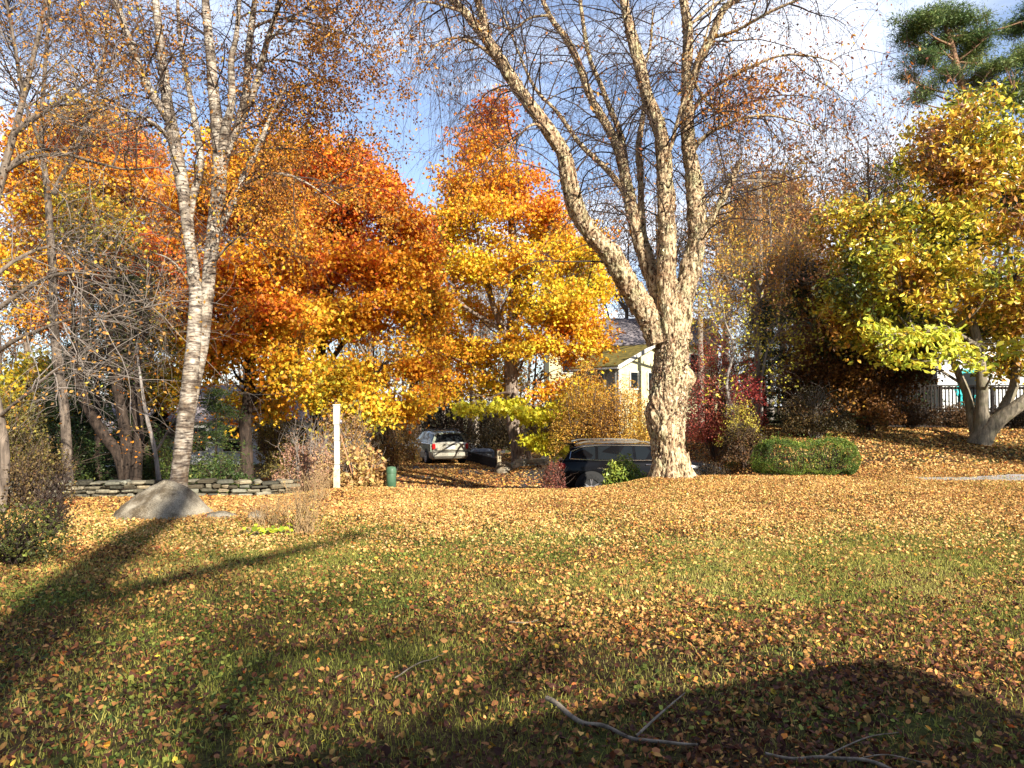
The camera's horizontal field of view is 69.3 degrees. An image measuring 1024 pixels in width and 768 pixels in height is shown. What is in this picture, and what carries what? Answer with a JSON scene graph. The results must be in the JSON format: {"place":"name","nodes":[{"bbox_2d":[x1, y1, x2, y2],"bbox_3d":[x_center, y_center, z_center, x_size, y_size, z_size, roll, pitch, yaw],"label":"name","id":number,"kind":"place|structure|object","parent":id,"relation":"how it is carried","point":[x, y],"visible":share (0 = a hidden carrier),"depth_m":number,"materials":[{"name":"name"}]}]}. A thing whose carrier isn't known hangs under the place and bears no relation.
{"place":"outdoors","nodes":[
{"label":"outdoors","id":0,"kind":"place"},
{"bbox_2d":[381,440,548,488],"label":"driveway","id":1,"kind":"structure","parent":0,"point":[532,472],"depth_m":27.83,"materials":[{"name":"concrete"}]},
{"bbox_2d":[411,428,468,463],"bbox_3d":[-3.590,2.934,35.692,2.170,1.601,4.791,1,-2,-20],"label":"station wagon","id":2,"kind":"object","parent":1,"relation":"on","point":[447,444],"visible":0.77,"depth_m":33.70,"materials":[{"name":"beige paint"}]},
{"bbox_2d":[237,429,686,493],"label":"fallen leaves","id":3,"kind":"object","parent":1,"relation":"on","point":[448,473],"visible":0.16,"depth_m":28.00,"materials":[{"name":"orange plant"}]},
{"bbox_2d":[548,438,722,488],"bbox_3d":[3.509,2.394,21.233,4.770,1.630,2.290,0,-2,-4],"label":"suv","id":4,"kind":"object","parent":1,"relation":"on","point":[585,460],"visible":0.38,"depth_m":20.34,"materials":[{"name":"black paint"}]},
{"bbox_2d":[0,408,1023,767],"bbox_3d":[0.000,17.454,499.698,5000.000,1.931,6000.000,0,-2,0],"label":"ground","id":5,"kind":"structure","parent":0,"point":[460,760],"depth_m":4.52,"materials":[{"name":"brown plant"}]},
{"bbox_2d":[0,376,57,479],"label":"evergreen shrub","id":6,"kind":"object","parent":5,"relation":"on","point":[19,415],"visible":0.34,"depth_m":14.51,"materials":[{"name":"green plant"}]},
{"bbox_2d":[0,491,82,566],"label":"garden shrub","id":7,"kind":"object","parent":5,"relation":"on","point":[21,543],"visible":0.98,"depth_m":7.53,"materials":[{"name":"green plant"}]},
{"bbox_2d":[0,344,90,459],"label":"yellow tree","id":8,"kind":"object","parent":5,"relation":"on","point":[19,370],"visible":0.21,"depth_m":22.12,"materials":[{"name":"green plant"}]},
{"bbox_2d":[0,195,104,404],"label":"background tree","id":9,"kind":"object","parent":5,"relation":"on","point":[14,284],"visible":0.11,"depth_m":40.94,"materials":[{"name":"brown plant"}]},
{"bbox_2d":[26,457,84,532],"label":"garden shrub","id":10,"kind":"object","parent":5,"relation":"on","point":[59,497],"visible":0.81,"depth_m":9.17,"materials":[{"name":"brown plant"}]},
{"bbox_2d":[0,421,111,509],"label":"garden shrub","id":11,"kind":"object","parent":5,"relation":"on","point":[25,480],"visible":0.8,"depth_m":11.44,"materials":[{"name":"brown plant"}]},
{"bbox_2d":[10,417,108,488],"bbox_3d":[-10.608,1.743,17.411,2.086,2.091,2.140,0,-2,0],"label":"evergreen shrub","id":12,"kind":"object","parent":5,"relation":"on","point":[84,444],"visible":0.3,"depth_m":17.47,"materials":[{"name":"green plant"}]},
{"bbox_2d":[10,340,145,479],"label":"spruce tree","id":13,"kind":"object","parent":5,"relation":"on","point":[75,422],"visible":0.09,"depth_m":21.56,"materials":[{"name":"green plant"}]},
{"bbox_2d":[14,169,154,488],"bbox_3d":[-10.371,-1.126,18.024,3.068,7.871,2.911,1,-2,-39],"label":"yellow tree","id":14,"kind":"object","parent":5,"relation":"on","point":[97,389],"visible":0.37,"depth_m":17.90,"materials":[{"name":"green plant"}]},
{"bbox_2d":[0,88,185,449],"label":"maple tree","id":15,"kind":"object","parent":5,"relation":"on","point":[23,216],"visible":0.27,"depth_m":26.43,"materials":[{"name":"orange plant"}]},
{"bbox_2d":[0,0,216,493],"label":"bare tree","id":16,"kind":"object","parent":5,"relation":"on","point":[65,431],"visible":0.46,"depth_m":14.57,"materials":[{"name":"brown plant"}]},
{"bbox_2d":[48,402,175,466],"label":"white house","id":17,"kind":"structure","parent":5,"relation":"on","point":[155,414],"depth_m":34.76,"materials":[{"name":"white"}]},
{"bbox_2d":[35,275,206,493],"bbox_3d":[-10.353,0.156,20.169,5.007,6.335,5.128,0,-2,0],"label":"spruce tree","id":18,"kind":"object","parent":5,"relation":"on","point":[111,471],"visible":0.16,"depth_m":19.68,"materials":[{"name":"green plant"}]},
{"bbox_2d":[0,162,255,492],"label":"bare tree","id":19,"kind":"object","parent":5,"relation":"on","point":[131,470],"visible":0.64,"depth_m":15.86,"materials":[{"name":"brown plant"}]},
{"bbox_2d":[119,428,173,492],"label":"evergreen shrub","id":20,"kind":"object","parent":5,"relation":"on","point":[148,472],"visible":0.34,"depth_m":17.28,"materials":[{"name":"green plant"}]},
{"bbox_2d":[9,478,299,497],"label":"stone wall","id":21,"kind":"structure","parent":5,"relation":"on","point":[208,486],"depth_m":14.21,"materials":[{"name":"grey stone"}]},
{"bbox_2d":[0,0,310,511],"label":"bare tree","id":22,"kind":"object","parent":5,"relation":"on","point":[4,432],"visible":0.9,"depth_m":10.71,"materials":[{"name":"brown plant"}]},
{"bbox_2d":[111,480,212,520],"bbox_3d":[-5.224,1.787,11.049,1.702,0.697,1.299,0,-2,0],"label":"boulder","id":23,"kind":"object","parent":5,"relation":"on","point":[165,499],"visible":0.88,"depth_m":10.77,"materials":[{"name":"stone"}]},
{"bbox_2d":[94,314,232,479],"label":"sapling","id":24,"kind":"object","parent":5,"relation":"on","point":[154,449],"visible":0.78,"depth_m":15.12,"materials":[{"name":"grey plant"}]},
{"bbox_2d":[99,124,259,357],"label":"background tree","id":25,"kind":"object","parent":5,"relation":"on","point":[153,219],"visible":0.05,"depth_m":43.17,"materials":[{"name":"brown plant"}]},
{"bbox_2d":[7,487,368,510],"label":"fallen leaves","id":26,"kind":"object","parent":5,"relation":"on","point":[219,501],"visible":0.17,"depth_m":12.57,"materials":[{"name":"orange plant"}]},
{"bbox_2d":[168,385,259,492],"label":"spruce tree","id":27,"kind":"object","parent":5,"relation":"on","point":[212,405],"visible":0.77,"depth_m":16.89,"materials":[{"name":"green plant"}]},
{"bbox_2d":[188,453,257,492],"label":"evergreen shrub","id":28,"kind":"object","parent":5,"relation":"on","point":[231,473],"visible":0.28,"depth_m":15.96,"materials":[{"name":"green plant"}]},
{"bbox_2d":[103,120,350,492],"bbox_3d":[-8.085,-1.942,21.029,7.191,10.457,6.435,0,-2,0],"label":"maple tree","id":29,"kind":"object","parent":5,"relation":"on","point":[280,319],"visible":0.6,"depth_m":20.17,"materials":[{"name":"orange plant"}]},
{"bbox_2d":[0,0,515,486],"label":"birch tree","id":30,"kind":"object","parent":5,"relation":"on","point":[224,136],"visible":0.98,"depth_m":11.95,"materials":[{"name":"white plant"}]},
{"bbox_2d":[166,385,351,464],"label":"white house","id":31,"kind":"structure","parent":5,"relation":"on","point":[255,460],"depth_m":33.90,"materials":[{"name":"white"}]},
{"bbox_2d":[221,425,239,452],"bbox_3d":[-12.808,2.524,33.887,0.950,1.250,0.110,0,-2,0],"label":"window","id":32,"kind":"structure","parent":31,"relation":"in","point":[235,445],"depth_m":33.84,"materials":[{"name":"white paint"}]},
{"bbox_2d":[238,492,295,527],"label":"dried plant","id":33,"kind":"object","parent":5,"relation":"on","point":[262,512],"visible":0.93,"depth_m":9.91,"materials":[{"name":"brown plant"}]},
{"bbox_2d":[242,522,292,536],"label":"leafy plant","id":34,"kind":"object","parent":5,"relation":"on","point":[261,530],"visible":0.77,"depth_m":9.20,"materials":[{"name":"yellow plant"}]},
{"bbox_2d":[251,396,309,479],"bbox_3d":[-7.932,1.740,24.938,2.659,3.390,3.172,-1,-2,35],"label":"bush","id":35,"kind":"object","parent":5,"relation":"on","point":[271,463],"visible":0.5,"depth_m":24.66,"materials":[{"name":"brown plant"}]},
{"bbox_2d":[270,409,332,491],"bbox_3d":[-4.789,1.648,17.161,1.718,2.168,1.661,0,-2,0],"label":"bush","id":36,"kind":"object","parent":5,"relation":"on","point":[306,466],"visible":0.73,"depth_m":17.04,"materials":[{"name":"brown plant"}]},
{"bbox_2d":[273,462,339,535],"bbox_3d":[-2.635,1.462,9.323,0.933,0.907,0.854,0,-2,0],"label":"dried plant","id":37,"kind":"object","parent":5,"relation":"on","point":[299,514],"visible":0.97,"depth_m":9.36,"materials":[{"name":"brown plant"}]},
{"bbox_2d":[301,460,338,498],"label":"dried plant","id":38,"kind":"object","parent":5,"relation":"on","point":[322,480],"visible":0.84,"depth_m":13.15,"materials":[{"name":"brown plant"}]},
{"bbox_2d":[332,404,341,487],"bbox_3d":[-3.573,1.313,15.168,0.196,1.793,0.145,0,-2,-6],"label":"white post","id":39,"kind":"object","parent":5,"relation":"on","point":[337,421],"visible":0.91,"depth_m":15.12,"materials":[{"name":"paint"}]},
{"bbox_2d":[300,397,385,488],"bbox_3d":[-4.685,1.802,20.326,2.286,2.902,2.778,0,-2,0],"label":"bush","id":40,"kind":"object","parent":5,"relation":"on","point":[353,438],"visible":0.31,"depth_m":20.39,"materials":[{"name":"beige plant"}]},
{"bbox_2d":[320,441,386,487],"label":"hydrangea shrub","id":41,"kind":"object","parent":5,"relation":"on","point":[365,473],"visible":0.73,"depth_m":15.97,"materials":[{"name":"beige plant"}]},
{"bbox_2d":[239,109,472,467],"bbox_3d":[-5.609,-2.693,24.660,8.538,12.851,7.131,0,-2,0],"label":"maple tree","id":42,"kind":"object","parent":5,"relation":"on","point":[418,302],"visible":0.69,"depth_m":23.79,"materials":[{"name":"orange plant"}]},
{"bbox_2d":[386,466,395,486],"bbox_3d":[-2.600,2.119,15.941,0.224,0.695,0.224,0,-2,0],"label":"utility pedestal","id":43,"kind":"object","parent":5,"relation":"on","point":[390,476],"visible":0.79,"depth_m":15.86,"materials":[{"name":"green plastic"}]},
{"bbox_2d":[365,392,421,470],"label":"bush","id":44,"kind":"object","parent":5,"relation":"on","point":[395,456],"visible":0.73,"depth_m":29.66,"materials":[{"name":"brown plant"}]},
{"bbox_2d":[334,187,479,444],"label":"background tree","id":45,"kind":"object","parent":5,"relation":"on","point":[370,349],"visible":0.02,"depth_m":47.81,"materials":[{"name":"brown plant"}]},
{"bbox_2d":[413,396,475,445],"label":"bush","id":46,"kind":"object","parent":5,"relation":"on","point":[441,423],"visible":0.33,"depth_m":40.47,"materials":[{"name":"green plant"}]},
{"bbox_2d":[466,451,496,467],"bbox_3d":[-1.436,3.451,34.058,0.160,0.455,5.937,1,-2,-16],"label":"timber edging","id":47,"kind":"object","parent":5,"relation":"on","point":[487,460],"visible":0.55,"depth_m":33.40,"materials":[{"name":"brown wood"}]},
{"bbox_2d":[411,205,559,444],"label":"background tree","id":48,"kind":"object","parent":5,"relation":"on","point":[480,294],"visible":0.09,"depth_m":46.50,"materials":[{"name":"orange plant"}]},
{"bbox_2d":[465,391,525,456],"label":"bush","id":49,"kind":"object","parent":5,"relation":"on","point":[496,440],"visible":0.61,"depth_m":38.35,"materials":[{"name":"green plant"}]},
{"bbox_2d":[0,223,1004,436],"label":"wood","id":50,"kind":"object","parent":5,"relation":"on","point":[15,354],"depth_m":70.93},
{"bbox_2d":[494,461,512,473],"bbox_3d":[-0.315,3.429,29.506,0.835,0.731,0.707,0,-2,0],"label":"flat stone","id":51,"kind":"object","parent":5,"relation":"on","point":[503,467],"visible":0.71,"depth_m":29.28,"materials":[{"name":"stone"}]},
{"bbox_2d":[0,462,1023,553],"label":"fallen leaves","id":52,"kind":"object","parent":5,"relation":"on","point":[879,484],"visible":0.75,"depth_m":11.32,"materials":[{"name":"orange plant"}]},
{"bbox_2d":[0,504,1023,767],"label":"clover","id":53,"kind":"object","parent":5,"relation":"on","point":[226,700],"visible":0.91,"depth_m":5.69,"materials":[{"name":"green plant"}]},
{"bbox_2d":[0,543,1023,767],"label":"fallen leaves","id":54,"kind":"object","parent":5,"relation":"on","point":[695,753],"depth_m":4.70,"materials":[{"name":"brown plant"}]},
{"bbox_2d":[6,474,1023,540],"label":"grass","id":55,"kind":"structure","parent":5,"relation":"on","point":[810,525],"depth_m":9.89,"materials":[{"name":"plant"}]},
{"bbox_2d":[409,83,625,462],"bbox_3d":[0.138,-4.533,30.980,9.960,16.037,8.329,0,-2,0],"label":"maple tree","id":56,"kind":"object","parent":5,"relation":"on","point":[514,409],"visible":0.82,"depth_m":30.00,"materials":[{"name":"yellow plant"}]},
{"bbox_2d":[510,456,549,468],"bbox_3d":[0.753,3.222,29.635,1.862,0.592,1.261,0,-2,-13],"label":"stone edging","id":57,"kind":"object","parent":5,"relation":"on","point":[516,463],"visible":0.73,"depth_m":29.22,"materials":[{"name":"grey stone"}]},
{"bbox_2d":[524,395,573,456],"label":"bush","id":58,"kind":"object","parent":5,"relation":"on","point":[544,430],"visible":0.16,"depth_m":32.62,"materials":[{"name":"yellow plant"}]},
{"bbox_2d":[534,457,577,488],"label":"bush","id":59,"kind":"object","parent":5,"relation":"on","point":[553,483],"visible":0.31,"depth_m":18.05,"materials":[{"name":"red plant"}]},
{"bbox_2d":[400,301,721,421],"bbox_3d":[2.118,-0.949,38.211,16.968,6.407,0.788,0,-2,10],"label":"utility pole","id":60,"kind":"object","parent":5,"relation":"on","point":[701,325],"visible":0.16,"depth_m":36.99,"materials":[{"name":"brown wood"}]},
{"bbox_2d":[485,174,656,334],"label":"background tree","id":61,"kind":"object","parent":5,"relation":"on","point":[598,228],"visible":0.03,"depth_m":54.78,"materials":[{"name":"brown plant"}]},
{"bbox_2d":[546,348,626,459],"bbox_3d":[2.675,1.038,26.739,3.533,4.914,3.464,-1,-2,29],"label":"bush","id":62,"kind":"object","parent":5,"relation":"on","point":[579,406],"visible":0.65,"depth_m":26.74,"materials":[{"name":"yellow plant"}]},
{"bbox_2d":[569,344,655,437],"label":"cream house","id":63,"kind":"structure","parent":5,"relation":"on","point":[634,363],"depth_m":40.78,"materials":[{"name":"beige paint"}]},
{"bbox_2d":[629,371,639,389],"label":"window","id":64,"kind":"structure","parent":63,"relation":"in","point":[634,375],"depth_m":40.56,"materials":[{"name":"white paint"}]},
{"bbox_2d":[586,370,649,440],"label":"bush","id":65,"kind":"object","parent":5,"relation":"on","point":[617,421],"visible":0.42,"depth_m":25.67,"materials":[{"name":"yellow plant"}]},
{"bbox_2d":[522,165,714,329],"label":"background tree","id":66,"kind":"object","parent":5,"relation":"on","point":[624,306],"visible":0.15,"depth_m":51.63,"materials":[{"name":"brown plant"}]},
{"bbox_2d":[599,450,647,484],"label":"rhododendron","id":67,"kind":"object","parent":5,"relation":"on","point":[617,471],"visible":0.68,"depth_m":17.78,"materials":[{"name":"green plant"}]},
{"bbox_2d":[541,318,722,440],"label":"long house","id":68,"kind":"structure","parent":5,"relation":"on","point":[632,338],"depth_m":48.42,"materials":[{"name":"beige"}]},
{"bbox_2d":[624,408,649,442],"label":"bush","id":69,"kind":"object","parent":5,"relation":"on","point":[644,436],"visible":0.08,"depth_m":22.55,"materials":[{"name":"yellow plant"}]},
{"bbox_2d":[577,120,731,325],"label":"background tree","id":70,"kind":"object","parent":5,"relation":"on","point":[681,227],"visible":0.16,"depth_m":49.99,"materials":[{"name":"brown plant"}]},
{"bbox_2d":[297,0,1023,478],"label":"old birch tree","id":71,"kind":"object","parent":5,"relation":"on","point":[661,310],"visible":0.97,"depth_m":16.68,"materials":[{"name":"beige plant"}]},
{"bbox_2d":[695,459,732,476],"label":"shrub","id":72,"kind":"object","parent":5,"relation":"on","point":[718,470],"visible":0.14,"depth_m":20.27,"materials":[{"name":"brown plant"}]},
{"bbox_2d":[685,316,757,458],"bbox_3d":[6.585,0.037,25.009,3.453,5.004,3.063,0,-2,0],"label":"burning bush","id":73,"kind":"object","parent":5,"relation":"on","point":[716,424],"visible":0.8,"depth_m":24.77,"materials":[{"name":"red plant"}]},
{"bbox_2d":[641,111,823,413],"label":"background tree","id":74,"kind":"object","parent":5,"relation":"on","point":[713,245],"visible":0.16,"depth_m":44.33,"materials":[{"name":"brown plant"}]},
{"bbox_2d":[713,390,767,451],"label":"yellow shrub","id":75,"kind":"object","parent":5,"relation":"on","point":[737,416],"visible":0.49,"depth_m":23.06,"materials":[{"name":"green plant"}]},
{"bbox_2d":[714,419,773,467],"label":"shrub","id":76,"kind":"object","parent":5,"relation":"on","point":[741,454],"visible":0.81,"depth_m":21.85,"materials":[{"name":"brown plant"}]},
{"bbox_2d":[722,340,768,427],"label":"burning bush","id":77,"kind":"object","parent":5,"relation":"on","point":[750,387],"visible":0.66,"depth_m":23.84,"materials":[{"name":"red plant"}]},
{"bbox_2d":[647,163,847,424],"bbox_3d":[8.866,-2.470,26.051,8.251,10.471,5.463,1,-2,-26],"label":"tree","id":78,"kind":"object","parent":5,"relation":"on","point":[725,263],"visible":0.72,"depth_m":25.86,"materials":[{"name":"brown plant"}]},
{"bbox_2d":[740,172,779,353],"bbox_3d":[12.785,-4.367,38.154,2.201,13.252,0.359,0,-2,-8],"label":"utility pole","id":79,"kind":"object","parent":5,"relation":"on","point":[758,175],"visible":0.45,"depth_m":38.17,"materials":[{"name":"brown wood"}]},
{"bbox_2d":[724,299,797,425],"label":"spruce tree","id":80,"kind":"object","parent":5,"relation":"on","point":[768,395],"visible":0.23,"depth_m":28.88,"materials":[{"name":"green plant"}]},
{"bbox_2d":[689,267,841,456],"bbox_3d":[7.662,-0.654,23.943,5.545,6.419,3.410,0,-2,11],"label":"tree","id":81,"kind":"object","parent":5,"relation":"on","point":[727,376],"visible":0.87,"depth_m":23.99,"materials":[{"name":"brown plant"}]},
{"bbox_2d":[705,173,831,419],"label":"russet tree","id":82,"kind":"object","parent":5,"relation":"on","point":[771,400],"visible":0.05,"depth_m":44.69,"materials":[{"name":"brown plant"}]},
{"bbox_2d":[703,125,842,347],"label":"background tree","id":83,"kind":"object","parent":5,"relation":"on","point":[790,214],"visible":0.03,"depth_m":54.59,"materials":[{"name":"brown plant"}]},
{"bbox_2d":[684,102,895,414],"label":"background tree","id":84,"kind":"object","parent":5,"relation":"on","point":[794,182],"visible":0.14,"depth_m":44.81,"materials":[{"name":"brown plant"}]},
{"bbox_2d":[747,431,861,475],"bbox_3d":[6.799,1.619,17.257,2.581,1.210,1.152,0,-2,0],"label":"clipped hedge","id":85,"kind":"object","parent":5,"relation":"on","point":[838,456],"visible":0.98,"depth_m":16.95,"materials":[{"name":"green plant"}]},
{"bbox_2d":[752,256,863,427],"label":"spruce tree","id":86,"kind":"object","parent":5,"relation":"on","point":[780,350],"visible":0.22,"depth_m":26.93,"materials":[{"name":"green plant"}]},
{"bbox_2d":[774,380,856,438],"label":"shrub","id":87,"kind":"object","parent":5,"relation":"on","point":[814,422],"visible":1,"depth_m":22.21,"materials":[{"name":"brown plant"}]},
{"bbox_2d":[702,129,945,341],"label":"background tree","id":88,"kind":"object","parent":5,"relation":"on","point":[800,224],"visible":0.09,"depth_m":41.25,"materials":[{"name":"brown plant"}]},
{"bbox_2d":[765,333,893,434],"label":"spruce tree","id":89,"kind":"object","parent":5,"relation":"on","point":[826,343],"visible":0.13,"depth_m":24.37,"materials":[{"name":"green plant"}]},
{"bbox_2d":[753,102,924,255],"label":"background tree","id":90,"kind":"object","parent":5,"relation":"on","point":[845,172],"visible":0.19,"depth_m":49.05,"materials":[{"name":"brown plant"}]},
{"bbox_2d":[765,732,927,767],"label":"fallen branch","id":91,"kind":"object","parent":5,"relation":"on","point":[850,759],"visible":1,"depth_m":3.32,"materials":[{"name":"wood"}]},
{"bbox_2d":[685,425,1023,476],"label":"fallen leaves","id":92,"kind":"object","parent":5,"relation":"on","point":[1005,430],"visible":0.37,"depth_m":21.14,"materials":[{"name":"orange plant"}]},
{"bbox_2d":[763,264,957,429],"bbox_3d":[12.085,-0.875,25.171,6.637,6.694,5.280,0,-2,0],"label":"copper tree","id":93,"kind":"object","parent":5,"relation":"on","point":[832,372],"visible":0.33,"depth_m":24.35,"materials":[{"name":"brown plant"}]},
{"bbox_2d":[837,370,908,430],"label":"shrub","id":94,"kind":"object","parent":5,"relation":"on","point":[886,415],"visible":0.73,"depth_m":23.60,"materials":[{"name":"brown plant"}]},
{"bbox_2d":[805,81,942,244],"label":"background tree","id":95,"kind":"object","parent":5,"relation":"on","point":[877,168],"visible":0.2,"depth_m":47.58,"materials":[{"name":"brown plant"}]},
{"bbox_2d":[795,69,1023,445],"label":"magnolia tree","id":96,"kind":"object","parent":5,"relation":"on","point":[889,294],"visible":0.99,"depth_m":20.85,"materials":[{"name":"yellow plant"}]},
{"bbox_2d":[802,82,1018,278],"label":"background tree","id":97,"kind":"object","parent":5,"relation":"on","point":[898,189],"visible":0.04,"depth_m":43.59,"materials":[{"name":"brown plant"}]},
{"bbox_2d":[883,396,945,427],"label":"shrub","id":98,"kind":"object","parent":5,"relation":"on","point":[914,417],"visible":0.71,"depth_m":24.84,"materials":[{"name":"brown plant"}]},
{"bbox_2d":[876,0,1023,274],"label":"pine tree","id":99,"kind":"object","parent":5,"relation":"on","point":[923,22],"visible":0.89,"depth_m":40.16,"materials":[{"name":"green plant"}]},
{"bbox_2d":[878,385,1023,426],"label":"fence","id":100,"kind":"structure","parent":5,"relation":"on","point":[940,395],"depth_m":26.95,"materials":[{"name":"white wood"}]},
{"bbox_2d":[896,287,1023,418],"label":"teal trim house","id":101,"kind":"structure","parent":5,"relation":"on","point":[969,380],"depth_m":30.21,"materials":[{"name":"white"}]},
{"bbox_2d":[933,401,992,427],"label":"shrub","id":102,"kind":"object","parent":5,"relation":"on","point":[958,417],"visible":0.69,"depth_m":25.07,"materials":[{"name":"brown plant"}]},
{"bbox_2d":[989,405,1023,428],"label":"shrub","id":103,"kind":"object","parent":5,"relation":"on","point":[1017,421],"visible":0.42,"depth_m":24.92,"materials":[{"name":"brown plant"}]},
{"bbox_2d":[0,0,1023,407],"label":"sky","id":104,"kind":"structure","parent":0,"point":[874,31],"materials":[{"name":"blue"}]},
{"bbox_2d":[916,474,1023,480],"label":"path","id":105,"kind":"structure","parent":0,"point":[1019,478],"depth_m":16.76,"materials":[{"name":"grey concrete"}]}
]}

